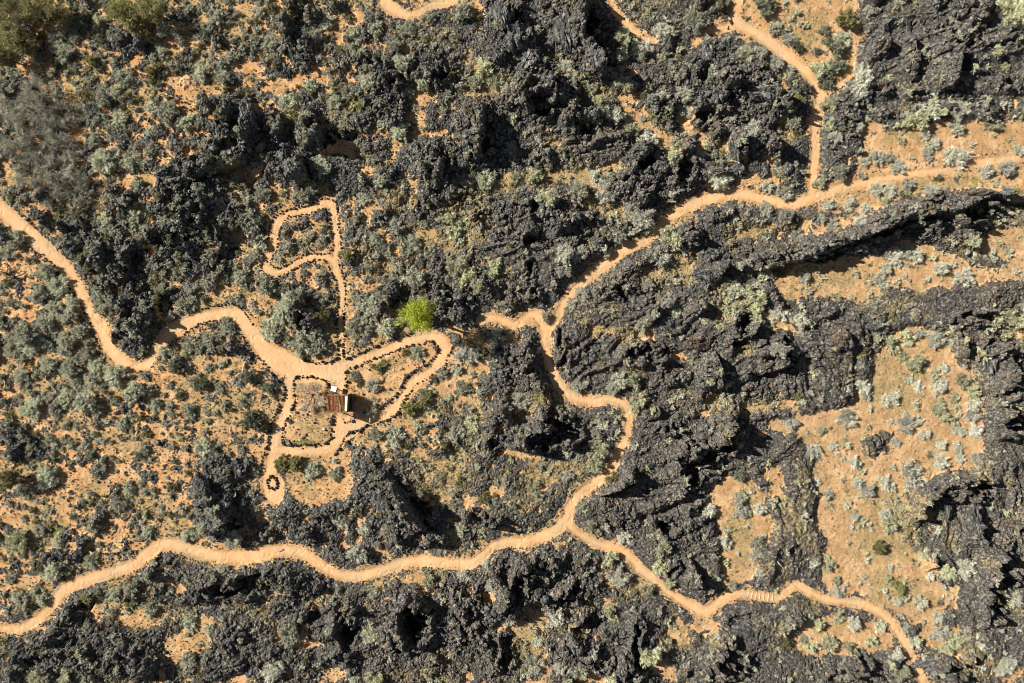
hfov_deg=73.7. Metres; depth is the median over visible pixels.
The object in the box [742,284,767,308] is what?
pale shrub
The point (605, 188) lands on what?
silver sagebrush
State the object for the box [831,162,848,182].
grey shrub
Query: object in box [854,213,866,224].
silver sagebrush
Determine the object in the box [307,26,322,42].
grey shrub
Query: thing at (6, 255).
grey shrub
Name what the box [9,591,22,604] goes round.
grey shrub
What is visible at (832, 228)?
silver sagebrush
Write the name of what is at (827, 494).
silver sagebrush
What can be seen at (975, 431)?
silver sagebrush
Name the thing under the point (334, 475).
grey shrub
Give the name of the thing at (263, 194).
grey shrub
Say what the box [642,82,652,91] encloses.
pale shrub
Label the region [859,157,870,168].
silver sagebrush
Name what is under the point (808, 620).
pale shrub
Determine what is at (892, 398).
silver sagebrush
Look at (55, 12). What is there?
olive tree
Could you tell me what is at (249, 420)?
dark shrub
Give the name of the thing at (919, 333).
silver sagebrush
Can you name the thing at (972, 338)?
lava boulder
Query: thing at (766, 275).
grey shrub
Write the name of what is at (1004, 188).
silver sagebrush
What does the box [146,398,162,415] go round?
grey shrub
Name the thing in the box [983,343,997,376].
lava boulder
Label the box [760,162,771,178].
lava boulder
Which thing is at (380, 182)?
grey shrub
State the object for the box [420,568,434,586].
pale shrub
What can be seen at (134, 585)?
grey shrub
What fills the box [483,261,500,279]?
pale shrub
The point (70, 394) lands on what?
grey shrub
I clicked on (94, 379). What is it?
grey shrub
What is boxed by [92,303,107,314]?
pale shrub
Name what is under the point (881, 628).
grey shrub
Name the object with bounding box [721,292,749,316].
pale shrub
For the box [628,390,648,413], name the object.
pale shrub
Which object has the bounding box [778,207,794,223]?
silver sagebrush
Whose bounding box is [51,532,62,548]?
grey shrub
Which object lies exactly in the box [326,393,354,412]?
pergola
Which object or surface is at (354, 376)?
grey shrub
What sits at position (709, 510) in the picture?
silver sagebrush
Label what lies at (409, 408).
olive shrub
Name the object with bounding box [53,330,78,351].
grey shrub
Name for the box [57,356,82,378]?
grey shrub
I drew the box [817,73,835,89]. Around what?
dark shrub
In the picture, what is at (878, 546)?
olive shrub
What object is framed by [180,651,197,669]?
grey shrub
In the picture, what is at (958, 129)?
grey shrub
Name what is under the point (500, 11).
lava boulder
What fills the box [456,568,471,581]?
silver sagebrush
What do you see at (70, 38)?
grey shrub
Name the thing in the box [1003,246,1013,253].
silver sagebrush
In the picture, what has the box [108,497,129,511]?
grey shrub
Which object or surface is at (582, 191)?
grey shrub
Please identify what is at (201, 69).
grey shrub
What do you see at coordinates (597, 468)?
pale shrub
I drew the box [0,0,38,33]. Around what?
olive tree
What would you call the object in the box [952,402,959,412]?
pale shrub
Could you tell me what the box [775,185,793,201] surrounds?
silver sagebrush
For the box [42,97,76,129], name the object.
leafless tree
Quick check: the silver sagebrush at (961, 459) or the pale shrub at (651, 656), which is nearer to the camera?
the pale shrub at (651, 656)
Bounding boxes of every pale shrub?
[4,530,28,555]
[25,668,49,682]
[56,667,71,682]
[92,13,107,29]
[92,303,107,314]
[364,671,383,682]
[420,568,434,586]
[432,567,450,581]
[435,207,456,224]
[444,256,470,275]
[445,223,465,240]
[454,217,469,229]
[458,266,476,288]
[463,415,480,434]
[472,278,489,293]
[474,56,494,77]
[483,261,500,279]
[484,71,505,90]
[490,257,501,269]
[509,172,522,187]
[526,166,543,183]
[526,479,540,491]
[530,490,544,501]
[534,189,559,207]
[551,402,562,413]
[563,306,573,314]
[583,84,597,95]
[583,519,601,537]
[588,437,612,460]
[588,455,607,473]
[591,92,609,115]
[600,248,611,259]
[601,603,618,621]
[602,551,618,566]
[604,673,618,682]
[614,27,637,52]
[614,75,638,92]
[624,121,640,135]
[625,371,640,391]
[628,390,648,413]
[639,647,661,668]
[640,227,653,236]
[640,583,655,597]
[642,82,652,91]
[651,559,667,575]
[653,539,671,558]
[658,224,685,249]
[663,578,676,590]
[668,135,682,149]
[668,146,680,167]
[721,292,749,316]
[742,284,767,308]
[747,298,762,314]
[750,312,762,323]
[802,636,821,653]
[805,614,813,625]
[809,61,830,80]
[811,177,826,189]
[811,618,824,631]
[818,95,839,112]
[820,633,839,654]
[821,116,836,132]
[821,557,836,572]
[830,292,843,302]
[831,575,840,584]
[831,608,844,623]
[842,641,858,655]
[864,636,878,646]
[878,196,892,207]
[881,335,900,354]
[881,511,901,535]
[882,574,892,582]
[891,665,912,681]
[897,351,907,362]
[898,328,916,347]
[903,108,930,130]
[904,354,927,371]
[917,547,930,561]
[928,368,940,381]
[929,397,946,417]
[936,643,954,655]
[938,107,948,115]
[938,564,956,581]
[939,410,951,421]
[946,631,964,650]
[948,392,957,402]
[948,415,959,426]
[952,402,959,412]
[954,370,969,389]
[963,231,981,247]
[965,385,981,402]
[982,117,1003,138]
[992,44,1007,59]
[992,305,1008,323]
[995,0,1023,29]
[998,329,1011,341]
[1001,62,1009,72]
[1002,308,1023,329]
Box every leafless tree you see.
[0,81,33,118]
[0,110,27,156]
[3,140,39,170]
[6,150,45,189]
[7,84,49,127]
[13,115,56,159]
[19,69,61,108]
[33,175,67,210]
[34,150,78,190]
[40,115,70,146]
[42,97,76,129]
[45,131,83,170]
[53,171,89,205]
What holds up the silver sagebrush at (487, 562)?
on the ground at (722, 500)
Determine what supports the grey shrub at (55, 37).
on the ground at (722, 500)
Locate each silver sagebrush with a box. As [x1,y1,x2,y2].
[216,563,228,572]
[257,660,286,682]
[330,516,343,531]
[330,580,343,596]
[345,546,368,563]
[355,523,367,533]
[365,376,381,393]
[371,540,380,550]
[387,215,401,232]
[430,548,442,556]
[445,427,461,439]
[453,345,477,365]
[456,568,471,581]
[481,557,495,567]
[485,575,501,595]
[501,81,514,92]
[501,618,515,625]
[511,392,530,412]
[520,653,544,676]
[533,637,542,647]
[548,608,568,627]
[552,661,567,674]
[553,242,574,265]
[553,263,572,277]
[556,59,573,72]
[561,470,573,479]
[565,297,577,309]
[567,376,586,394]
[568,71,579,79]
[572,246,588,263]
[574,286,591,301]
[586,169,602,186]
[590,427,604,438]
[593,413,608,429]
[594,179,619,203]
[599,273,610,284]
[604,104,626,124]
[605,381,620,395]
[605,565,632,590]
[613,231,626,243]
[615,47,629,62]
[616,530,632,545]
[622,201,639,220]
[629,40,655,56]
[632,207,655,232]
[633,318,645,333]
[635,129,658,143]
[640,115,645,121]
[642,278,654,291]
[647,245,671,267]
[652,21,674,42]
[657,292,675,310]
[658,90,669,101]
[670,305,684,317]
[675,86,685,98]
[678,86,693,102]
[683,107,691,119]
[688,147,708,162]
[701,33,711,46]
[702,503,716,517]
[708,173,733,190]
[718,535,732,547]
[728,580,738,591]
[732,505,752,518]
[733,492,748,510]
[742,118,764,138]
[750,549,761,562]
[753,46,767,62]
[753,503,767,515]
[755,566,762,578]
[757,199,773,217]
[761,178,774,192]
[769,53,784,71]
[769,306,790,323]
[769,342,790,358]
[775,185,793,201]
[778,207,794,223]
[779,412,800,432]
[780,32,795,45]
[783,64,795,74]
[789,228,802,241]
[789,309,810,331]
[795,328,807,337]
[798,269,810,285]
[798,633,808,643]
[805,444,824,459]
[814,477,820,486]
[816,213,827,224]
[821,198,834,211]
[823,487,834,500]
[825,223,837,231]
[827,130,842,142]
[827,217,840,227]
[827,441,839,451]
[828,584,845,597]
[833,670,848,681]
[839,408,853,420]
[842,79,858,92]
[842,195,857,211]
[842,412,857,427]
[844,67,873,98]
[846,615,861,633]
[847,454,862,471]
[848,511,860,521]
[851,61,873,78]
[851,476,864,489]
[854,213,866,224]
[855,122,864,132]
[855,380,870,395]
[858,171,867,179]
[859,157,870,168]
[859,203,871,213]
[860,483,876,498]
[860,572,867,580]
[861,391,872,400]
[867,150,884,165]
[869,181,885,198]
[872,272,890,290]
[876,473,896,491]
[878,507,892,520]
[879,390,901,407]
[880,263,891,275]
[881,250,890,259]
[883,150,895,163]
[884,182,895,198]
[886,246,904,265]
[887,647,906,667]
[889,158,907,174]
[889,437,900,447]
[892,598,902,606]
[896,415,918,434]
[898,244,913,259]
[899,457,927,490]
[900,177,915,191]
[900,622,909,633]
[908,248,923,263]
[910,379,924,392]
[914,329,924,338]
[917,429,931,439]
[919,128,931,141]
[921,149,932,162]
[922,136,939,152]
[923,183,939,195]
[925,571,934,581]
[926,330,946,349]
[927,624,952,641]
[930,376,947,397]
[931,262,949,275]
[931,609,944,623]
[934,453,949,472]
[935,438,946,450]
[938,363,950,374]
[940,145,974,169]
[949,100,972,121]
[951,266,975,286]
[951,425,963,434]
[954,443,964,454]
[954,455,965,464]
[956,558,978,580]
[961,109,971,121]
[964,397,982,410]
[964,407,981,422]
[964,422,983,438]
[970,452,982,464]
[976,162,995,181]
[993,664,1006,676]
[997,159,1016,177]
[997,183,1014,201]
[997,654,1018,674]
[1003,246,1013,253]
[1003,586,1023,608]
[1013,145,1023,155]
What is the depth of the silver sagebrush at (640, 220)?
79.86 m
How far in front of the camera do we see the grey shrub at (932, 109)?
80.03 m
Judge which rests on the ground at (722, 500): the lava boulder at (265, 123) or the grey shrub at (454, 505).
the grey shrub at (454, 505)
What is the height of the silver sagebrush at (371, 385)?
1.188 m
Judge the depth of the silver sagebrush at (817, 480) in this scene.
80.95 m
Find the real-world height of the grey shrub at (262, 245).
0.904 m
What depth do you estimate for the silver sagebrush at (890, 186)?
80.78 m
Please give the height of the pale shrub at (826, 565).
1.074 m
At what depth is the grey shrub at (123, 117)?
80.69 m
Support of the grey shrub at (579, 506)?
on the ground at (722, 500)
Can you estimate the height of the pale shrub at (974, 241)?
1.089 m
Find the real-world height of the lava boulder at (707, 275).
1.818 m
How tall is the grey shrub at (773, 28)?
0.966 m
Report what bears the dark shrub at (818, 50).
on the ground at (722, 500)
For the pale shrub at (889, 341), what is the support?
on the ground at (722, 500)
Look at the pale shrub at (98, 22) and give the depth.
80.59 m
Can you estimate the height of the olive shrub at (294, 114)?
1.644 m
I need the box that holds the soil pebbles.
[0,0,1023,682]
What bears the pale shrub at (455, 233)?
on the ground at (722, 500)
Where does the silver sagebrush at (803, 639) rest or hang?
on the ground at (722, 500)
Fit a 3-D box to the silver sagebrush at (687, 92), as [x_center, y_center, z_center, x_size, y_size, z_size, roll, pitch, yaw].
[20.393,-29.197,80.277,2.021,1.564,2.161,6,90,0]
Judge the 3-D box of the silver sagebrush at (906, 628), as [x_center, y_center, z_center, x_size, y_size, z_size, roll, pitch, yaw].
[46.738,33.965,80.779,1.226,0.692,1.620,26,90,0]
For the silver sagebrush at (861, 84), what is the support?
on the ground at (722, 500)
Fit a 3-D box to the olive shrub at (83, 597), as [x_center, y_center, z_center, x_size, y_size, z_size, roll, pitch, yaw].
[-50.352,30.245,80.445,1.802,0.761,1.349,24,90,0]
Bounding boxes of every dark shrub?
[66,11,88,33]
[91,31,107,49]
[165,355,184,375]
[194,377,211,391]
[236,368,259,385]
[236,410,268,433]
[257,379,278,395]
[357,379,362,387]
[429,374,437,385]
[729,466,747,482]
[755,0,777,17]
[789,38,802,53]
[799,79,811,92]
[811,47,822,56]
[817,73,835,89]
[818,24,834,36]
[820,37,846,60]
[827,58,850,73]
[933,173,942,180]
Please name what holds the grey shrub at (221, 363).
on the ground at (722, 500)
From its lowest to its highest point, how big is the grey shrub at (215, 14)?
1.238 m
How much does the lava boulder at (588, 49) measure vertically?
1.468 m
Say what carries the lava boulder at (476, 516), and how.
on the ground at (722, 500)
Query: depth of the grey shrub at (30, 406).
80.51 m
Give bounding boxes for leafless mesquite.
[295,380,325,412]
[357,394,377,418]
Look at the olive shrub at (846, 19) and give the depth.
80.16 m
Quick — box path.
[0,0,1023,682]
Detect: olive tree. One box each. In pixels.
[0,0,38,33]
[0,18,27,55]
[0,46,15,66]
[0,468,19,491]
[11,30,39,56]
[17,0,54,24]
[41,0,73,26]
[104,0,135,24]
[117,5,147,35]
[134,0,167,24]
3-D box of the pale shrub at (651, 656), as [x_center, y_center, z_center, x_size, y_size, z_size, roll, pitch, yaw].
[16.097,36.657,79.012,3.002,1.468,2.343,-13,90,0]
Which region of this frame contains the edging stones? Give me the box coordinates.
[23,18,732,490]
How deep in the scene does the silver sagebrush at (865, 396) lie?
80.94 m
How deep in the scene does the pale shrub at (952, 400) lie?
80.92 m
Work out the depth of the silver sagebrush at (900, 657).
80.23 m
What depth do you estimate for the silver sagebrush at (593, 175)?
80.89 m
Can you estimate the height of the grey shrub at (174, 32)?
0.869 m
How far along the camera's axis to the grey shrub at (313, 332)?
80.23 m
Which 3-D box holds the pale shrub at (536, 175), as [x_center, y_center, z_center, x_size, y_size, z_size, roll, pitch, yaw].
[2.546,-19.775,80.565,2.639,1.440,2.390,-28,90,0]
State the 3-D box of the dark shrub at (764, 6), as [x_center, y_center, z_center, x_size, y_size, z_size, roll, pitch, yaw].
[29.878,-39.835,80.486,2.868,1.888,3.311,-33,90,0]
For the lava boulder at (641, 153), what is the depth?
78.74 m
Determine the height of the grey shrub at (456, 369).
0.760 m
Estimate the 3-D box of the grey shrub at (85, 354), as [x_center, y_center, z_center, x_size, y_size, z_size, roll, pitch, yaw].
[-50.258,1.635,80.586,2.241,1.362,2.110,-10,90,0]
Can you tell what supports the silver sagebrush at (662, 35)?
on the ground at (722, 500)
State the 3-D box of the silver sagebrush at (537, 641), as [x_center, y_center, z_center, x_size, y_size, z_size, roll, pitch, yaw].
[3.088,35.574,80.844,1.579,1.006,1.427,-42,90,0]
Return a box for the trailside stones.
[0,0,1023,682]
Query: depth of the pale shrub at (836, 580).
80.87 m
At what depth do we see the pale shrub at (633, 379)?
80.05 m
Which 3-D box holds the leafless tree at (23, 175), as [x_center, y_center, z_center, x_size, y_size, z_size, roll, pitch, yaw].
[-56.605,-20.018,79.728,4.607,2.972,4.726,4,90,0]
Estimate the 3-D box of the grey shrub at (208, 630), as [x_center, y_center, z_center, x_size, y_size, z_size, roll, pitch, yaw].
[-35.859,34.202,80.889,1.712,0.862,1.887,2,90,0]
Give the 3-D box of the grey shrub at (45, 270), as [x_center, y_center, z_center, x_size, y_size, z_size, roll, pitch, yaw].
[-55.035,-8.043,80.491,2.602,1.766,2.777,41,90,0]
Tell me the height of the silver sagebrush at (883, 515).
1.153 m
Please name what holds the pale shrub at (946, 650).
on the ground at (722, 500)
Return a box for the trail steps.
[747,591,773,600]
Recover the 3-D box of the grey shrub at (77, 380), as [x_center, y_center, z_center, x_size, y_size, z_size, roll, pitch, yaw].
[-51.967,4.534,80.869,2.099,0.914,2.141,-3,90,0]
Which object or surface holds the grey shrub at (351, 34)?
on the ground at (722, 500)
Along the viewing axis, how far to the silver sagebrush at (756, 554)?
80.92 m
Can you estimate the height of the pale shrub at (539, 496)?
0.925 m
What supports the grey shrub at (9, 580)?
on the ground at (722, 500)
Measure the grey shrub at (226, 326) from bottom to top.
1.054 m
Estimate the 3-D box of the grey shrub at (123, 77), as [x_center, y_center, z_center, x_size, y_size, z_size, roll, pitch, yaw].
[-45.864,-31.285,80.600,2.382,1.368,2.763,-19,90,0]
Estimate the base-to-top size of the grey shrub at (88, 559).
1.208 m
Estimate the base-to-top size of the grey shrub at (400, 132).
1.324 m
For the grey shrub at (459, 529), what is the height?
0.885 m
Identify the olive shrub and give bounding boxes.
[79,86,94,103]
[79,593,91,603]
[84,55,99,68]
[143,61,164,87]
[273,453,288,470]
[285,455,307,472]
[287,108,300,126]
[313,305,329,321]
[337,247,356,261]
[368,358,387,374]
[399,400,415,415]
[401,347,409,356]
[412,388,431,410]
[475,13,483,22]
[479,490,490,504]
[604,471,620,483]
[782,638,792,648]
[791,92,806,103]
[792,392,802,401]
[835,7,858,27]
[871,539,887,554]
[889,580,905,598]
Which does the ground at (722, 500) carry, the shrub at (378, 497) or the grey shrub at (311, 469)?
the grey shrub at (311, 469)
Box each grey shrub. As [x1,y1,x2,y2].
[0,246,12,261]
[3,298,16,309]
[3,341,22,359]
[4,228,26,253]
[5,573,16,584]
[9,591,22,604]
[11,321,38,346]
[12,365,30,385]
[13,67,21,75]
[16,397,41,422]
[20,340,40,357]
[26,284,45,305]
[30,51,46,66]
[30,330,53,350]
[33,462,59,492]
[34,262,59,284]
[34,315,57,333]
[34,593,51,607]
[39,354,60,373]
[42,558,66,583]
[43,300,63,320]
[47,274,68,296]
[48,28,66,45]
[48,41,74,66]
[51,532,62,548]
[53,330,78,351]
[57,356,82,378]
[57,387,79,408]
[61,305,78,323]
[62,293,79,307]
[65,31,79,45]
[67,371,81,386]
[70,326,85,337]
[71,389,103,416]
[78,347,95,364]
[80,671,94,682]
[82,554,98,569]
[83,372,102,391]
[87,356,106,373]
[87,522,106,536]
[88,132,98,144]
[88,147,119,173]
[89,112,108,128]
[90,81,114,106]
[95,211,112,227]
[103,363,133,389]
[105,135,112,142]
[105,607,116,616]
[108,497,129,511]
[108,587,121,602]
[109,85,124,100]
[110,109,129,129]
[112,67,133,87]
[114,416,128,432]
[119,149,145,170]
[122,208,141,227]
[122,380,152,406]
[122,480,135,495]
[123,577,140,594]
[127,175,143,194]
[138,369,150,381]
[139,603,157,619]
[140,522,157,540]
[142,101,156,118]
[143,126,153,137]
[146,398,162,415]
[154,22,171,40]
[154,42,167,55]
[154,100,176,129]
[157,344,172,357]
[168,27,184,38]
[172,298,191,315]
[176,112,194,133]
[179,528,195,543]
[180,402,195,419]
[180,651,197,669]
[181,612,197,628]
[182,337,194,353]
[183,297,198,310]
[193,437,218,457]
[194,62,213,83]
[196,520,207,534]
[199,273,218,293]
[199,331,222,348]
[203,622,215,636]
[207,9,223,26]
[215,70,233,85]
[216,194,227,211]
[217,315,235,334]
[217,359,224,367]
[223,530,242,548]
[232,267,249,286]
[237,350,244,360]
[241,215,263,233]
[248,248,263,263]
[249,234,267,250]
[250,3,265,18]
[254,184,271,202]
[257,271,278,296]
[257,319,279,342]
[259,32,278,55]
[270,301,294,325]
[272,92,297,112]
[278,619,306,649]
[279,290,304,312]
[287,331,311,359]
[297,188,308,201]
[301,78,318,92]
[302,461,322,480]
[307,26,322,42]
[308,327,323,341]
[309,336,332,357]
[313,153,325,169]
[316,160,330,179]
[318,12,335,29]
[326,94,344,108]
[327,466,343,482]
[340,84,353,99]
[343,320,361,337]
[348,24,360,45]
[348,676,360,682]
[349,370,359,381]
[351,291,370,308]
[356,192,370,205]
[357,73,374,96]
[358,295,379,321]
[359,626,378,644]
[365,586,379,600]
[367,231,383,245]
[368,21,383,38]
[369,426,385,441]
[372,173,385,187]
[375,119,385,131]
[375,318,394,338]
[379,524,394,540]
[384,34,403,52]
[386,426,405,448]
[389,121,410,141]
[391,55,415,77]
[399,266,425,288]
[400,19,416,36]
[400,233,421,253]
[403,87,414,99]
[408,345,424,362]
[415,78,429,90]
[420,9,435,25]
[435,366,447,379]
[443,270,463,287]
[449,498,462,511]
[450,364,461,375]
[451,0,473,24]
[452,379,471,396]
[454,524,467,537]
[461,173,476,188]
[467,75,484,89]
[477,168,494,189]
[490,330,505,342]
[502,141,521,156]
[541,312,551,324]
[568,181,587,207]
[570,662,588,680]
[575,498,586,513]
[611,372,627,389]
[676,105,685,121]
[684,5,712,35]
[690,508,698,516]
[725,282,745,301]
[735,44,756,63]
[749,535,767,551]
[756,269,775,282]
[767,22,782,37]
[784,115,800,129]
[817,426,825,436]
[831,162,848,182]
[833,30,851,46]
[863,5,874,19]
[874,619,886,634]
[907,636,922,649]
[911,594,928,611]
[916,93,941,121]
[947,120,965,136]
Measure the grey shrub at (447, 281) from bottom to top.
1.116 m
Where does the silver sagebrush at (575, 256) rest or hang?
on the ground at (722, 500)
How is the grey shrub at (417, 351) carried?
on the ground at (722, 500)
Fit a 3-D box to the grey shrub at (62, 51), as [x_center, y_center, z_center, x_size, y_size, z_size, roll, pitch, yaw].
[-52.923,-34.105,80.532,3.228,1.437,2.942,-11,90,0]
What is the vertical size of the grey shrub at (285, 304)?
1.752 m
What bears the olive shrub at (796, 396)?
on the ground at (722, 500)
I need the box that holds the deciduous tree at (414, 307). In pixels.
[393,296,436,336]
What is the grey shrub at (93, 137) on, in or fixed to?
on the ground at (722, 500)
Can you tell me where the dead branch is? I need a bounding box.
[0,263,24,282]
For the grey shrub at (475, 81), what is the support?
on the ground at (722, 500)
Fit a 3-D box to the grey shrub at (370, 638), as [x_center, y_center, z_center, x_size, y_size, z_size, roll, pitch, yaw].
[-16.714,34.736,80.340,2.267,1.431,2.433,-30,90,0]
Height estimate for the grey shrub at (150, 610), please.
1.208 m
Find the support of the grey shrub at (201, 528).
on the ground at (722, 500)
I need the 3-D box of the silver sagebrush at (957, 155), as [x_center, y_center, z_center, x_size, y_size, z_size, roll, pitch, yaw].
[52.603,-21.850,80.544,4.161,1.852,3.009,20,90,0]
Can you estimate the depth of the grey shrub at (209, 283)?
80.51 m
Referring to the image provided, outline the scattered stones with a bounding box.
[0,0,1023,682]
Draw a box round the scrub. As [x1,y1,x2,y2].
[0,0,1023,682]
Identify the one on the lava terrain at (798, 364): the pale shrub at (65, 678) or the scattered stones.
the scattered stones
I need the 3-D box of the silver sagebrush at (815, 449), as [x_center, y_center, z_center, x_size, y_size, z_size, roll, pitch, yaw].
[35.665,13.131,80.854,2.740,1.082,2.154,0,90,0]
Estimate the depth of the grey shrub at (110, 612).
80.75 m
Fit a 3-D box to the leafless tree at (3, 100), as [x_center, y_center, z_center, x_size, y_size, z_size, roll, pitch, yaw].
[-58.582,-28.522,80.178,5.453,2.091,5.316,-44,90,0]
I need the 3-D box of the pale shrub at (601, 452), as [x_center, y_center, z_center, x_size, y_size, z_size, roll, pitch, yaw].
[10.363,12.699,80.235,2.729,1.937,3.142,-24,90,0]
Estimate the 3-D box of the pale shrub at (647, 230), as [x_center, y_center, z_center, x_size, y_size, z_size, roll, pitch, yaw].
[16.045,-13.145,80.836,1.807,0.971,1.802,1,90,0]
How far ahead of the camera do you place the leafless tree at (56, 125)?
80.11 m
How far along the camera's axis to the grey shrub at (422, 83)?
80.09 m
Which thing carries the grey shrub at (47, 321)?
on the ground at (722, 500)
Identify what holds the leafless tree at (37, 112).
on the ground at (722, 500)
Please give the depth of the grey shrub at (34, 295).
80.47 m
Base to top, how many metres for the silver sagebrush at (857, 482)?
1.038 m
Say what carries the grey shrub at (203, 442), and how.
on the ground at (722, 500)
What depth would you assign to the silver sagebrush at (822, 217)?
80.50 m
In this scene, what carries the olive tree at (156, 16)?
on the ground at (722, 500)
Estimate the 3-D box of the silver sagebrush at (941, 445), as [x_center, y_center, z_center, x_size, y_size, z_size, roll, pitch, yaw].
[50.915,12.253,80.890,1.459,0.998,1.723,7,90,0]
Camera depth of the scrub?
80.66 m
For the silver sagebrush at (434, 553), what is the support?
on the ground at (722, 500)
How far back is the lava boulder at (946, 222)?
80.10 m
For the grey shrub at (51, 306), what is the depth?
80.59 m
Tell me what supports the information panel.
on the path
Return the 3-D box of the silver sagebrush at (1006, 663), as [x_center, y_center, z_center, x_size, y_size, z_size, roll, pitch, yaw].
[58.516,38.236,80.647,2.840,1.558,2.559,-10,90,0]
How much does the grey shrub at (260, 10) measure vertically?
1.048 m
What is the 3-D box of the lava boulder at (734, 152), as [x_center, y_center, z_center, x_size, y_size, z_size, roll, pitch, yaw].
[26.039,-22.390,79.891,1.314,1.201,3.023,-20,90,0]
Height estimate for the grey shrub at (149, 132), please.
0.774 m
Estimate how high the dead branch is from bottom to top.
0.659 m
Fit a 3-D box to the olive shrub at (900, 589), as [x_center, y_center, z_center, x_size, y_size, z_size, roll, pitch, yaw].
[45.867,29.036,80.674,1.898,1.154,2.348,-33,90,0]
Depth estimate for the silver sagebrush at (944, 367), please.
80.89 m
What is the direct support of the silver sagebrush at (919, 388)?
on the ground at (722, 500)
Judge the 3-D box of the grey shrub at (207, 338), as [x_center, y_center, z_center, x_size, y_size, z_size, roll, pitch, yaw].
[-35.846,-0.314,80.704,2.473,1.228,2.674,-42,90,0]
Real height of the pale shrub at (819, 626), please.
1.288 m
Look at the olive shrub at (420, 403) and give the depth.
80.49 m
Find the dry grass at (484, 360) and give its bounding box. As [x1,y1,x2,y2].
[0,0,1023,682]
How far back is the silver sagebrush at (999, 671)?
80.72 m
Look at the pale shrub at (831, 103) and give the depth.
80.45 m
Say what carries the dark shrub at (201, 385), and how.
on the ground at (722, 500)
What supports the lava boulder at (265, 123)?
on the lava terrain at (798, 364)
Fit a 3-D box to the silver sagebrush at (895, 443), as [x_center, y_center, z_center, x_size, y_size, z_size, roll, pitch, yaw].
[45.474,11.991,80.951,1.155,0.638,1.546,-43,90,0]
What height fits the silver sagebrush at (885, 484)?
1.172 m
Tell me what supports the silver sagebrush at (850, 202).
on the ground at (722, 500)
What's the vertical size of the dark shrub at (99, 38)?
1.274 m
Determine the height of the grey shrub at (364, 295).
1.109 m
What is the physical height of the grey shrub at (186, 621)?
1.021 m
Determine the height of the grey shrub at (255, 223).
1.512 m
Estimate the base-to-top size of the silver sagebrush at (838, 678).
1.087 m
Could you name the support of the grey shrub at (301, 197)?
on the ground at (722, 500)
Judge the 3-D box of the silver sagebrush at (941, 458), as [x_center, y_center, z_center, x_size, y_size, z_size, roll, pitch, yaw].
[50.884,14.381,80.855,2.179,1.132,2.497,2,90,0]
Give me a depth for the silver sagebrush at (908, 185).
80.71 m
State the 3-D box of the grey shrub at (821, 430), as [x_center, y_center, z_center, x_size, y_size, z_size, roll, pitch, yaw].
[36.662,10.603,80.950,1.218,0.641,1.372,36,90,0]
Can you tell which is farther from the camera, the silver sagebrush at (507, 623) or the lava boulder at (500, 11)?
the silver sagebrush at (507, 623)
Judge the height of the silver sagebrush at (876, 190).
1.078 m
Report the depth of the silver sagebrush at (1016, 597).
80.28 m
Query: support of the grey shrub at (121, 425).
on the ground at (722, 500)
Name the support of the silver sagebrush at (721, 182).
on the ground at (722, 500)
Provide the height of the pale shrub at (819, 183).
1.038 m
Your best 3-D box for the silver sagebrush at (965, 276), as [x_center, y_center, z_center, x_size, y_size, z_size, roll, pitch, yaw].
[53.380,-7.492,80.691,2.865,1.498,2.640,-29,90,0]
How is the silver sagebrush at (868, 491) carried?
on the ground at (722, 500)
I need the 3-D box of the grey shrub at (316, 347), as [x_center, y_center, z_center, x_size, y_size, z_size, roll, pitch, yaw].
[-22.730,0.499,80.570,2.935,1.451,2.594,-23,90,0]
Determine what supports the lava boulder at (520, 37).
on the lava terrain at (798, 364)
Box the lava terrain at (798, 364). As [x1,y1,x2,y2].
[0,0,1023,682]
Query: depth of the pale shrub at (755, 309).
80.23 m
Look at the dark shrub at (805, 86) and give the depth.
80.49 m
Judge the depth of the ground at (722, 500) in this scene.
81.09 m
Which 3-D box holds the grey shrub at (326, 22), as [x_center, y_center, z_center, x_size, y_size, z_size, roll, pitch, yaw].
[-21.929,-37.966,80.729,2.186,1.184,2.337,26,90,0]
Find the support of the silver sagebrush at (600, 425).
on the ground at (722, 500)
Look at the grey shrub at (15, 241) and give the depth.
80.62 m
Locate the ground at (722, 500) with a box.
[0,0,1023,682]
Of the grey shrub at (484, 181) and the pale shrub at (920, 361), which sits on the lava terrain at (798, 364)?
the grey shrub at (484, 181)
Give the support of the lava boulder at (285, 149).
on the ground at (722, 500)
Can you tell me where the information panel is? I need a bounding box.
[331,386,337,391]
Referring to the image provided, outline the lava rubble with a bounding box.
[0,0,1023,682]
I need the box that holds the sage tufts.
[0,0,1023,682]
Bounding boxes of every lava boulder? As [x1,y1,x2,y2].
[191,472,212,498]
[216,498,232,514]
[219,482,236,500]
[231,456,252,480]
[235,494,250,511]
[238,99,254,127]
[260,109,283,131]
[272,142,294,161]
[284,159,301,179]
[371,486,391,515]
[472,512,480,520]
[492,0,509,29]
[492,46,505,65]
[499,438,513,447]
[505,21,535,57]
[520,43,544,69]
[528,433,541,441]
[552,6,574,53]
[582,33,597,67]
[632,144,649,160]
[683,334,706,351]
[693,269,722,284]
[702,39,714,68]
[704,248,721,262]
[711,87,729,104]
[728,139,739,161]
[730,159,745,177]
[747,84,779,104]
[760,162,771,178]
[784,161,792,175]
[822,305,838,317]
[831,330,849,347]
[865,322,881,331]
[910,655,934,668]
[939,499,953,520]
[942,218,950,225]
[963,332,978,345]
[968,506,981,541]
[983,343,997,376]
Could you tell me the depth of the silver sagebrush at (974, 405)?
80.76 m

